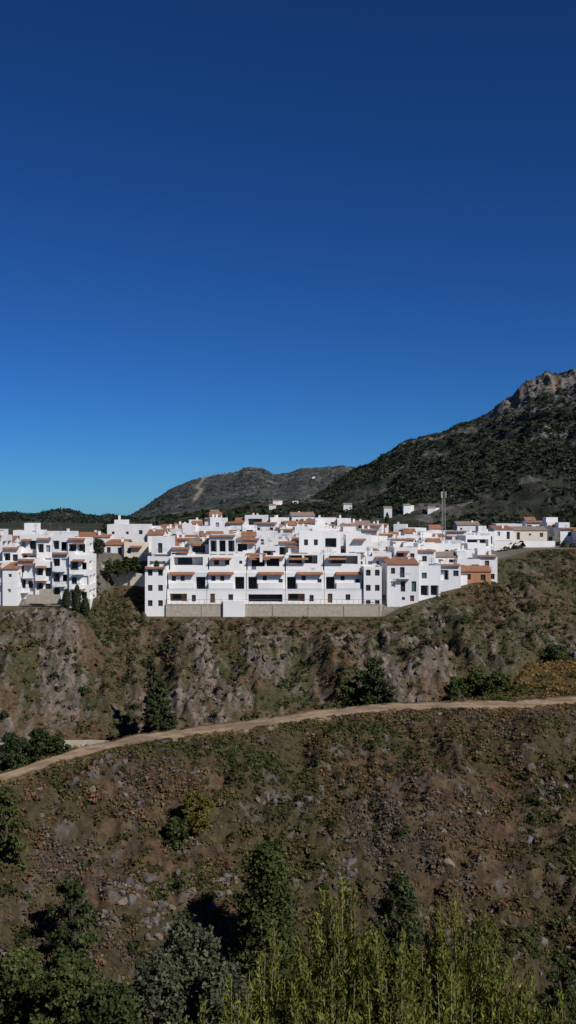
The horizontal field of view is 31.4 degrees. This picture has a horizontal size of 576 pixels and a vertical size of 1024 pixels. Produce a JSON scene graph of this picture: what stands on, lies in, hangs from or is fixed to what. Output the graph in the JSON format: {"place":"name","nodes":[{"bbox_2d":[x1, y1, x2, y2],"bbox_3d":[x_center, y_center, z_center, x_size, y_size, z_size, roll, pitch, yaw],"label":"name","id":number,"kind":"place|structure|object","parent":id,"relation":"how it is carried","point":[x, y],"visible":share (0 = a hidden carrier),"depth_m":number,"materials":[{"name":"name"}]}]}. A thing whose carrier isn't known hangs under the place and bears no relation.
{"place":"outdoors","nodes":[
{"label":"outdoors","id":0,"kind":"place"},
{"bbox_2d":[8,510,109,522],"bbox_3d":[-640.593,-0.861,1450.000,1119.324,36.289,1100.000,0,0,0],"label":"distant hill","id":1,"kind":"structure","parent":0,"point":[67,514],"depth_m":1271.77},
{"bbox_2d":[0,507,141,523],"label":"hillside trees","id":2,"kind":"object","parent":1,"relation":"on","point":[13,516],"visible":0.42,"depth_m":1273.72,"materials":[{"name":"green plant"}]},
{"bbox_2d":[132,465,355,517],"bbox_3d":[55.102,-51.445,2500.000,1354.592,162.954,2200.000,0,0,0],"label":"distant hill","id":3,"kind":"structure","parent":0,"point":[284,492],"depth_m":2251.74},
{"bbox_2d":[129,466,352,517],"bbox_3d":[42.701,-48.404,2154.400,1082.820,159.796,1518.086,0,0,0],"label":"hillside trees","id":4,"kind":"object","parent":3,"relation":"on","point":[221,493],"visible":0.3,"depth_m":2278.03,"materials":[{"name":"green plant"}]},
{"bbox_2d":[104,499,392,531],"bbox_3d":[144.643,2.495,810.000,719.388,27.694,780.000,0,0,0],"label":"foothill","id":5,"kind":"structure","parent":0,"point":[232,512],"depth_m":815.39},
{"bbox_2d":[101,498,392,531],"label":"hillside trees","id":6,"kind":"object","parent":5,"relation":"on","point":[332,508],"visible":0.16,"depth_m":760.57,"materials":[{"name":"green plant"}]},
{"bbox_2d":[0,522,575,1023],"bbox_3d":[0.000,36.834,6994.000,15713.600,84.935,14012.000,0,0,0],"label":"ground","id":7,"kind":"structure","parent":0,"point":[84,826],"depth_m":90.18,"materials":[{"name":"soil"}]},
{"bbox_2d":[0,529,11,560],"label":"white house","id":8,"kind":"structure","parent":7,"relation":"on","point":[5,539],"depth_m":198.89,"materials":[{"name":"paint"}]},
{"bbox_2d":[1,562,23,605],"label":"white house","id":9,"kind":"structure","parent":7,"relation":"on","point":[13,582],"depth_m":186.50,"materials":[{"name":"paint"}]},
{"bbox_2d":[2,537,23,561],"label":"white house","id":10,"kind":"structure","parent":7,"relation":"on","point":[14,553],"depth_m":194.12,"materials":[{"name":"paint"}]},
{"bbox_2d":[0,787,29,867],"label":"pine tree","id":11,"kind":"object","parent":7,"relation":"on","point":[8,839],"visible":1,"depth_m":65.67,"materials":[{"name":"green plant"}]},
{"bbox_2d":[0,731,36,771],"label":"carob tree","id":12,"kind":"object","parent":7,"relation":"on","point":[12,747],"visible":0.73,"depth_m":137.14,"materials":[{"name":"green plant"}]},
{"bbox_2d":[0,945,49,1023],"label":"pine tree","id":13,"kind":"object","parent":7,"relation":"on","point":[18,967],"visible":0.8,"depth_m":35.56,"materials":[{"name":"green plant"}]},
{"bbox_2d":[17,557,42,598],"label":"white house","id":14,"kind":"structure","parent":7,"relation":"on","point":[27,564],"depth_m":189.50,"materials":[{"name":"paint"}]},
{"bbox_2d":[13,523,46,545],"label":"white house","id":15,"kind":"structure","parent":7,"relation":"on","point":[29,528],"depth_m":212.18,"materials":[{"name":"paint"}]},
{"bbox_2d":[20,531,44,557],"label":"white house","id":16,"kind":"structure","parent":7,"relation":"on","point":[28,542],"depth_m":197.00,"materials":[{"name":"paint"}]},
{"bbox_2d":[23,727,57,764],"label":"carob tree","id":17,"kind":"object","parent":7,"relation":"on","point":[38,740],"visible":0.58,"depth_m":138.93,"materials":[{"name":"green plant"}]},
{"bbox_2d":[35,560,51,593],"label":"white house","id":18,"kind":"structure","parent":7,"relation":"on","point":[43,574],"depth_m":189.00,"materials":[{"name":"paint"}]},
{"bbox_2d":[26,594,60,603],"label":"garden wall","id":19,"kind":"structure","parent":7,"relation":"on","point":[43,598],"depth_m":184.50,"materials":[{"name":"stone"}]},
{"bbox_2d":[36,532,53,559],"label":"white house","id":20,"kind":"structure","parent":7,"relation":"on","point":[44,547],"depth_m":196.00,"materials":[{"name":"paint"}]},
{"bbox_2d":[44,736,71,757],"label":"carob tree","id":21,"kind":"object","parent":7,"relation":"on","point":[56,745],"visible":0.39,"depth_m":137.49,"materials":[{"name":"green plant"}]},
{"bbox_2d":[52,551,74,598],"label":"white house","id":22,"kind":"structure","parent":7,"relation":"on","point":[60,572],"depth_m":188.50,"materials":[{"name":"paint"}]},
{"bbox_2d":[52,527,74,551],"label":"white house","id":23,"kind":"structure","parent":7,"relation":"on","point":[59,542],"depth_m":196.00,"materials":[{"name":"paint"}]},
{"bbox_2d":[44,877,99,967],"bbox_3d":[-13.052,25.115,62.002,3.472,6.156,3.064,0,0,-42],"label":"pine tree","id":24,"kind":"object","parent":7,"relation":"on","point":[74,895],"visible":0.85,"depth_m":61.66,"materials":[{"name":"green plant"}]},
{"bbox_2d":[26,955,118,1023],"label":"pine tree","id":25,"kind":"object","parent":7,"relation":"on","point":[60,997],"visible":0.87,"depth_m":33.62,"materials":[{"name":"green plant"}]},
{"bbox_2d":[68,537,92,554],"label":"white house","id":26,"kind":"structure","parent":7,"relation":"on","point":[80,545],"depth_m":195.79,"materials":[{"name":"paint"}]},
{"bbox_2d":[69,554,95,608],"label":"white house","id":27,"kind":"structure","parent":7,"relation":"on","point":[82,571],"depth_m":188.28,"materials":[{"name":"paint"}]},
{"bbox_2d":[79,530,111,551],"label":"white house","id":28,"kind":"structure","parent":7,"relation":"on","point":[105,537],"depth_m":222.90,"materials":[{"name":"paint"}]},
{"bbox_2d":[55,982,151,1023],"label":"pine tree","id":29,"kind":"object","parent":7,"relation":"on","point":[111,1004],"visible":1,"depth_m":32.58,"materials":[{"name":"green plant"}]},
{"bbox_2d":[90,558,145,643],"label":"hillside scrub","id":30,"kind":"object","parent":7,"relation":"on","point":[128,619],"visible":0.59,"depth_m":193.17,"materials":[{"name":"green plant"}]},
{"bbox_2d":[104,538,131,556],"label":"white house","id":31,"kind":"structure","parent":7,"relation":"on","point":[114,545],"depth_m":216.25,"materials":[{"name":"paint"}]},
{"bbox_2d":[101,565,144,587],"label":"road parapet wall","id":32,"kind":"structure","parent":7,"relation":"on","point":[131,579],"depth_m":203.48,"materials":[{"name":"beige paint"}]},
{"bbox_2d":[107,521,151,540],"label":"white house","id":33,"kind":"structure","parent":7,"relation":"on","point":[127,530],"depth_m":224.00,"materials":[{"name":"paint"}]},
{"bbox_2d":[124,534,148,560],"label":"white house","id":34,"kind":"structure","parent":7,"relation":"on","point":[138,545],"depth_m":215.00,"materials":[{"name":"paint"}]},
{"bbox_2d":[139,690,160,732],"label":"carob tree","id":35,"kind":"object","parent":7,"relation":"on","point":[148,726],"visible":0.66,"depth_m":154.70,"materials":[{"name":"green plant"}]},
{"bbox_2d":[143,659,159,729],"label":"carob tree","id":36,"kind":"object","parent":7,"relation":"on","point":[150,674],"visible":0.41,"depth_m":159.62,"materials":[{"name":"green plant"}]},
{"bbox_2d":[145,564,169,615],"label":"white house","id":37,"kind":"structure","parent":7,"relation":"on","point":[156,583],"depth_m":195.20,"materials":[{"name":"paint"}]},
{"bbox_2d":[126,944,190,1023],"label":"olive tree","id":38,"kind":"object","parent":7,"relation":"on","point":[154,984],"visible":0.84,"depth_m":39.53,"materials":[{"name":"green plant"}]},
{"bbox_2d":[152,527,174,563],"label":"white house","id":39,"kind":"structure","parent":7,"relation":"on","point":[162,545],"depth_m":207.00,"materials":[{"name":"paint"}]},
{"bbox_2d":[153,677,173,731],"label":"carob tree","id":40,"kind":"object","parent":7,"relation":"on","point":[159,699],"visible":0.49,"depth_m":156.66,"materials":[{"name":"green plant"}]},
{"bbox_2d":[155,702,179,730],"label":"carob tree","id":41,"kind":"object","parent":7,"relation":"on","point":[166,721],"visible":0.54,"depth_m":150.60,"materials":[{"name":"green plant"}]},
{"bbox_2d":[163,815,189,846],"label":"broom bush","id":42,"kind":"object","parent":7,"relation":"on","point":[175,828],"visible":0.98,"depth_m":73.18,"materials":[{"name":"green plant"}]},
{"bbox_2d":[142,913,222,1023],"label":"olive tree","id":43,"kind":"object","parent":7,"relation":"on","point":[190,962],"visible":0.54,"depth_m":41.36,"materials":[{"name":"green plant"}]},
{"bbox_2d":[166,995,209,1023],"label":"tamarisk tree","id":44,"kind":"object","parent":7,"relation":"on","point":[202,1010],"visible":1,"depth_m":17.18,"materials":[{"name":"green plant"}]},
{"bbox_2d":[167,552,209,603],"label":"terraced house","id":45,"kind":"structure","parent":7,"relation":"on","point":[187,578],"depth_m":197.30,"materials":[{"name":"white paint"}]},
{"bbox_2d":[174,790,218,834],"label":"broom bush","id":46,"kind":"object","parent":7,"relation":"on","point":[191,814],"visible":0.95,"depth_m":74.52,"materials":[{"name":"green plant"}]},
{"bbox_2d":[188,536,208,553],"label":"white house","id":47,"kind":"structure","parent":7,"relation":"on","point":[198,545],"depth_m":210.41,"materials":[{"name":"paint"}]},
{"bbox_2d":[209,534,236,554],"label":"white house","id":48,"kind":"structure","parent":7,"relation":"on","point":[222,544],"depth_m":207.57,"materials":[{"name":"paint"}]},
{"bbox_2d":[189,957,259,1023],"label":"olive tree","id":49,"kind":"object","parent":7,"relation":"on","point":[214,981],"visible":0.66,"depth_m":39.63,"materials":[{"name":"green plant"}]},
{"bbox_2d":[207,551,246,603],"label":"terraced house","id":50,"kind":"structure","parent":7,"relation":"on","point":[227,577],"depth_m":197.30,"materials":[{"name":"white paint"}]},
{"bbox_2d":[223,600,244,616],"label":"white buttress wall","id":51,"kind":"structure","parent":7,"relation":"on","point":[233,608],"depth_m":194.40,"materials":[{"name":"paint"}]},
{"bbox_2d":[217,969,275,1023],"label":"tamarisk tree","id":52,"kind":"object","parent":7,"relation":"on","point":[226,1012],"visible":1,"depth_m":18.00,"materials":[{"name":"green plant"}]},
{"bbox_2d":[236,531,260,554],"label":"white house","id":53,"kind":"structure","parent":7,"relation":"on","point":[248,541],"depth_m":208.00,"materials":[{"name":"paint"}]},
{"bbox_2d":[218,839,308,1018],"bbox_3d":[-1.554,25.647,63.841,6.460,10.242,6.383,0,0,-38],"label":"pine tree","id":54,"kind":"object","parent":7,"relation":"on","point":[269,899],"visible":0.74,"depth_m":63.32,"materials":[{"name":"green plant"}]},
{"bbox_2d":[246,552,284,603],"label":"terraced house","id":55,"kind":"structure","parent":7,"relation":"on","point":[265,579],"depth_m":197.50,"materials":[{"name":"white paint"}]},
{"bbox_2d":[166,599,381,616],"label":"retaining wall","id":56,"kind":"structure","parent":7,"relation":"on","point":[280,610],"depth_m":194.95,"materials":[{"name":"stone"}]},
{"bbox_2d":[235,927,329,1023],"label":"tamarisk tree","id":57,"kind":"object","parent":7,"relation":"on","point":[267,1015],"visible":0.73,"depth_m":19.40,"materials":[{"name":"green plant"}]},
{"bbox_2d":[0,705,575,1022],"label":"scrub","id":58,"kind":"object","parent":7,"relation":"on","point":[512,935],"visible":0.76,"depth_m":77.24,"materials":[{"name":"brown plant"}]},
{"bbox_2d":[0,548,575,761],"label":"hillside scrub","id":59,"kind":"object","parent":7,"relation":"on","point":[266,632],"visible":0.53,"depth_m":183.00,"materials":[{"name":"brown plant"}]},
{"bbox_2d":[0,709,575,1022],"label":"bushes","id":60,"kind":"object","parent":7,"relation":"on","point":[209,894],"visible":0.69,"depth_m":77.55,"materials":[{"name":"green plant"}]},
{"bbox_2d":[0,550,575,736],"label":"bushes","id":61,"kind":"object","parent":7,"relation":"on","point":[293,631],"visible":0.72,"depth_m":177.57,"materials":[{"name":"green plant"}]},
{"bbox_2d":[0,676,575,787],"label":"scrub","id":62,"kind":"object","parent":7,"relation":"on","point":[105,751],"visible":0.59,"depth_m":91.81,"materials":[{"name":"green plant"}]},
{"bbox_2d":[0,596,575,741],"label":"cliff rocks","id":63,"kind":"object","parent":7,"relation":"on","point":[229,696],"visible":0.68,"depth_m":175.11,"materials":[{"name":"stone"}]},
{"bbox_2d":[278,533,298,559],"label":"white house","id":64,"kind":"structure","parent":7,"relation":"on","point":[286,544],"depth_m":209.00,"materials":[{"name":"paint"}]},
{"bbox_2d":[288,511,314,522],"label":"white house","id":65,"kind":"structure","parent":7,"relation":"on","point":[296,516],"depth_m":268.47,"materials":[{"name":"paint"}]},
{"bbox_2d":[32,712,575,1008],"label":"rock outcrop","id":66,"kind":"object","parent":7,"relation":"on","point":[130,899],"visible":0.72,"depth_m":71.85,"materials":[{"name":"stone"}]},
{"bbox_2d":[285,548,323,603],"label":"terraced house","id":67,"kind":"structure","parent":7,"relation":"on","point":[304,578],"depth_m":197.30,"materials":[{"name":"white paint"}]},
{"bbox_2d":[278,957,361,1023],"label":"tamarisk tree","id":68,"kind":"object","parent":7,"relation":"on","point":[322,1008],"visible":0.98,"depth_m":16.48,"materials":[{"name":"green plant"}]},
{"bbox_2d":[299,531,340,552],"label":"white house","id":69,"kind":"structure","parent":7,"relation":"on","point":[314,541],"depth_m":208.00,"materials":[{"name":"paint"}]},
{"bbox_2d":[277,872,400,1023],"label":"tamarisk tree","id":70,"kind":"object","parent":7,"relation":"on","point":[349,954],"visible":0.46,"depth_m":19.83,"materials":[{"name":"green plant"}]},
{"bbox_2d":[323,553,362,603],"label":"terraced house","id":71,"kind":"structure","parent":7,"relation":"on","point":[343,576],"depth_m":197.30,"materials":[{"name":"white paint"}]},
{"bbox_2d":[330,679,364,707],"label":"pine tree","id":72,"kind":"object","parent":7,"relation":"on","point":[344,698],"visible":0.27,"depth_m":123.59,"materials":[{"name":"green plant"}]},
{"bbox_2d":[343,534,370,563],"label":"white house","id":73,"kind":"structure","parent":7,"relation":"on","point":[357,543],"depth_m":207.00,"materials":[{"name":"paint"}]},
{"bbox_2d":[361,564,381,609],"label":"white house","id":74,"kind":"structure","parent":7,"relation":"on","point":[372,582],"depth_m":195.60,"materials":[{"name":"paint"}]},
{"bbox_2d":[357,656,390,705],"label":"pine tree","id":75,"kind":"object","parent":7,"relation":"on","point":[375,683],"visible":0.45,"depth_m":121.57,"materials":[{"name":"green plant"}]},
{"bbox_2d":[347,979,422,1023],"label":"tamarisk tree","id":76,"kind":"object","parent":7,"relation":"on","point":[364,995],"visible":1,"depth_m":16.21,"materials":[{"name":"green plant"}]},
{"bbox_2d":[379,683,398,702],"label":"pine tree","id":77,"kind":"object","parent":7,"relation":"on","point":[387,695],"visible":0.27,"depth_m":119.79,"materials":[{"name":"green plant"}]},
{"bbox_2d":[343,928,441,1023],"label":"tamarisk tree","id":78,"kind":"object","parent":7,"relation":"on","point":[395,1002],"visible":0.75,"depth_m":18.97,"materials":[{"name":"green plant"}]},
{"bbox_2d":[369,872,426,986],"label":"pine tree","id":79,"kind":"object","parent":7,"relation":"on","point":[390,901],"visible":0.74,"depth_m":65.53,"materials":[{"name":"green plant"}]},
{"bbox_2d":[383,556,419,606],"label":"white house","id":80,"kind":"structure","parent":7,"relation":"on","point":[401,581],"depth_m":199.00,"materials":[{"name":"paint"}]},
{"bbox_2d":[388,542,416,559],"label":"white house","id":81,"kind":"structure","parent":7,"relation":"on","point":[405,551],"depth_m":209.31,"materials":[{"name":"paint"}]},
{"bbox_2d":[395,528,420,541],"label":"white house","id":82,"kind":"structure","parent":7,"relation":"on","point":[408,532],"depth_m":248.32,"materials":[{"name":"paint"}]},
{"bbox_2d":[417,545,435,563],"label":"white house","id":83,"kind":"structure","parent":7,"relation":"on","point":[425,555],"depth_m":212.22,"materials":[{"name":"paint"}]},
{"bbox_2d":[414,533,442,551],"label":"white house","id":84,"kind":"structure","parent":7,"relation":"on","point":[437,547],"depth_m":219.34,"materials":[{"name":"paint"}]},
{"bbox_2d":[418,558,440,600],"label":"white house","id":85,"kind":"structure","parent":7,"relation":"on","point":[429,580],"depth_m":200.86,"materials":[{"name":"paint"}]},
{"bbox_2d":[399,963,476,1023],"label":"tamarisk tree","id":86,"kind":"object","parent":7,"relation":"on","point":[455,1009],"visible":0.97,"depth_m":16.84,"materials":[{"name":"green plant"}]},
{"bbox_2d":[436,551,456,562],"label":"white house","id":87,"kind":"structure","parent":7,"relation":"on","point":[451,556],"depth_m":216.54,"materials":[{"name":"paint"}]},
{"bbox_2d":[434,555,460,591],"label":"white house","id":88,"kind":"structure","parent":7,"relation":"on","point":[450,576],"depth_m":206.00,"materials":[{"name":"paint"}]},
{"bbox_2d":[439,676,474,700],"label":"pine tree","id":89,"kind":"object","parent":7,"relation":"on","point":[455,686],"visible":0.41,"depth_m":121.56,"materials":[{"name":"green plant"}]},
{"bbox_2d":[400,889,518,1023],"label":"tamarisk tree","id":90,"kind":"object","parent":7,"relation":"on","point":[466,967],"visible":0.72,"depth_m":20.80,"materials":[{"name":"green plant"}]},
{"bbox_2d":[452,520,479,531],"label":"white house","id":91,"kind":"structure","parent":7,"relation":"on","point":[467,525],"depth_m":296.05,"materials":[{"name":"paint"}]},
{"bbox_2d":[454,551,479,564],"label":"white house","id":92,"kind":"structure","parent":7,"relation":"on","point":[462,559],"depth_m":213.00,"materials":[{"name":"paint"}]},
{"bbox_2d":[457,532,490,549],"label":"white house","id":93,"kind":"structure","parent":7,"relation":"on","point":[486,539],"depth_m":247.20,"materials":[{"name":"paint"}]},
{"bbox_2d":[463,666,486,697],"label":"pine tree","id":94,"kind":"object","parent":7,"relation":"on","point":[475,680],"visible":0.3,"depth_m":122.43,"materials":[{"name":"green plant"}]},
{"bbox_2d":[461,565,491,584],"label":"orange house","id":95,"kind":"structure","parent":7,"relation":"on","point":[479,573],"depth_m":209.50,"materials":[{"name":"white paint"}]},
{"bbox_2d":[473,549,497,581],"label":"white house","id":96,"kind":"structure","parent":7,"relation":"on","point":[485,556],"depth_m":214.00,"materials":[{"name":"paint"}]},
{"bbox_2d":[479,671,511,695],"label":"pine tree","id":97,"kind":"object","parent":7,"relation":"on","point":[496,680],"visible":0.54,"depth_m":120.28,"materials":[{"name":"green plant"}]},
{"bbox_2d":[488,524,513,540],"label":"white house","id":98,"kind":"structure","parent":7,"relation":"on","point":[502,532],"depth_m":280.00,"materials":[{"name":"paint"}]},
{"bbox_2d":[472,953,546,1023],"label":"tamarisk tree","id":99,"kind":"object","parent":7,"relation":"on","point":[523,1008],"visible":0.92,"depth_m":19.96,"materials":[{"name":"green plant"}]},
{"bbox_2d":[462,657,575,699],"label":"dry grass","id":100,"kind":"structure","parent":7,"relation":"on","point":[557,673],"depth_m":115.34,"materials":[{"name":"brown plant"}]},
{"bbox_2d":[493,541,554,550],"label":"roadside wall","id":101,"kind":"structure","parent":7,"relation":"on","point":[498,545],"depth_m":268.00,"materials":[{"name":"white paint"}]},
{"bbox_2d":[509,526,547,540],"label":"white house","id":102,"kind":"structure","parent":7,"relation":"on","point":[529,533],"depth_m":282.00,"materials":[{"name":"beige paint"}]},
{"bbox_2d":[491,540,575,551],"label":"distant trees","id":103,"kind":"object","parent":7,"relation":"on","point":[563,544],"visible":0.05,"depth_m":264.52,"materials":[{"name":"green plant"}]},
{"bbox_2d":[517,985,571,1023],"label":"tamarisk tree","id":104,"kind":"object","parent":7,"relation":"on","point":[555,1019],"visible":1,"depth_m":18.30,"materials":[{"name":"green plant"}]},
{"bbox_2d":[540,517,557,540],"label":"white house","id":105,"kind":"structure","parent":7,"relation":"on","point":[548,523],"depth_m":288.25,"materials":[{"name":"paint"}]},
{"bbox_2d":[536,644,571,661],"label":"bush","id":106,"kind":"object","parent":7,"relation":"on","point":[554,652],"visible":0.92,"depth_m":137.21,"materials":[{"name":"green plant"}]},
{"bbox_2d":[542,953,575,1023],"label":"pine tree","id":107,"kind":"object","parent":7,"relation":"on","point":[565,982],"visible":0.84,"depth_m":57.76,"materials":[{"name":"green plant"}]},
{"bbox_2d":[553,522,575,544],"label":"white house","id":108,"kind":"structure","parent":7,"relation":"on","point":[562,532],"depth_m":280.85,"materials":[{"name":"paint"}]},
{"bbox_2d":[0,696,575,786],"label":"dirt track","id":109,"kind":"structure","parent":0,"point":[83,751],"depth_m":92.18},
{"bbox_2d":[0,0,575,515],"label":"sky","id":110,"kind":"structure","parent":0,"point":[275,236],"materials":[{"name":"blue"}]},
{"bbox_2d":[323,368,575,529],"bbox_3d":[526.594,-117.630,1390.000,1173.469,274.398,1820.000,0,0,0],"label":"mountain","id":111,"kind":"structure","parent":0,"point":[529,495],"depth_m":810.64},
{"bbox_2d":[311,371,575,530],"bbox_3d":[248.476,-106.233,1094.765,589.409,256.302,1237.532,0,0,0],"label":"hillside trees","id":112,"kind":"object","parent":111,"relation":"on","point":[400,495],"visible":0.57,"depth_m":766.77,"materials":[{"name":"green plant"}]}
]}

